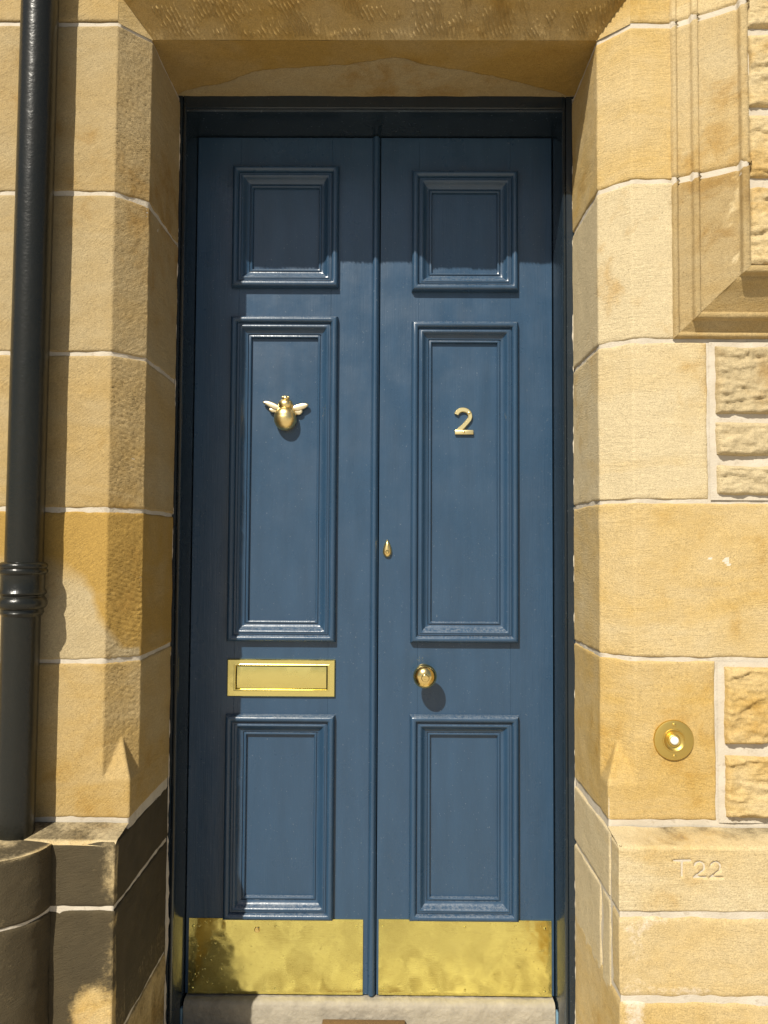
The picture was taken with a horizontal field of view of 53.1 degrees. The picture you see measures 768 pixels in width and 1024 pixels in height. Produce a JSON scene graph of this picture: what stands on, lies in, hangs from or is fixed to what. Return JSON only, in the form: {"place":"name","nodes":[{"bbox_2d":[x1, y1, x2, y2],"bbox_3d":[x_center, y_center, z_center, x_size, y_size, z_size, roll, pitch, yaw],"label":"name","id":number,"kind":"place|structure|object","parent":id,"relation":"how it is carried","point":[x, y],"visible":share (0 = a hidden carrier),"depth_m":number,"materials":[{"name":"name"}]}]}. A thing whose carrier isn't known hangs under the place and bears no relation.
{"place":"outdoors","nodes":[
{"label":"outdoors","id":0,"kind":"place"},
{"bbox_2d":[322,1019,404,1023],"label":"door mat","id":1,"kind":"object","parent":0,"point":[334,1021],"depth_m":2.00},
{"label":"pavement","id":2,"kind":"structure","parent":0,"visible":0},
{"bbox_2d":[0,0,767,1023],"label":"house front","id":3,"kind":"structure","parent":2,"relation":"on","point":[670,324],"depth_m":1.69,"materials":[{"name":"stone"}]},
{"bbox_2d":[0,0,58,840],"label":"downpipe","id":4,"kind":"object","parent":3,"relation":"attached to","point":[23,590],"visible":0.99,"depth_m":1.62,"materials":[{"name":"metal"}]},
{"bbox_2d":[164,96,575,1023],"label":"door frame","id":5,"kind":"object","parent":3,"relation":"attached to","point":[368,116],"visible":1,"depth_m":2.02,"materials":[{"name":"blue paint"}]},
{"bbox_2d":[185,136,380,996],"bbox_3d":[-0.262,0.121,2.110,0.526,2.334,0.086,0,-2,0],"label":"door leaf","id":6,"kind":"object","parent":5,"relation":"attached to","point":[282,822],"visible":1,"depth_m":2.10,"materials":[{"name":"blue paint"}]},
{"bbox_2d":[183,986,554,1023],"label":"door sill","id":7,"kind":"structure","parent":5,"relation":"attached to","point":[203,1008],"depth_m":2.02,"materials":[{"name":"stone"}]},
{"bbox_2d":[376,138,553,996],"bbox_3d":[0.223,0.122,2.074,0.474,2.334,0.132,0,-2,0],"label":"door leaf","id":8,"kind":"object","parent":5,"relation":"attached to","point":[465,868],"visible":1,"depth_m":2.09,"materials":[{"name":"blue paint"}]},
{"bbox_2d":[653,720,693,759],"bbox_3d":[0.624,0.491,1.653,0.086,0.086,0.017,0,-2,0],"label":"doorbell","id":9,"kind":"object","parent":3,"relation":"attached to","point":[673,739],"visible":1,"depth_m":1.65,"materials":[{"name":"gold metal"}]}
]}

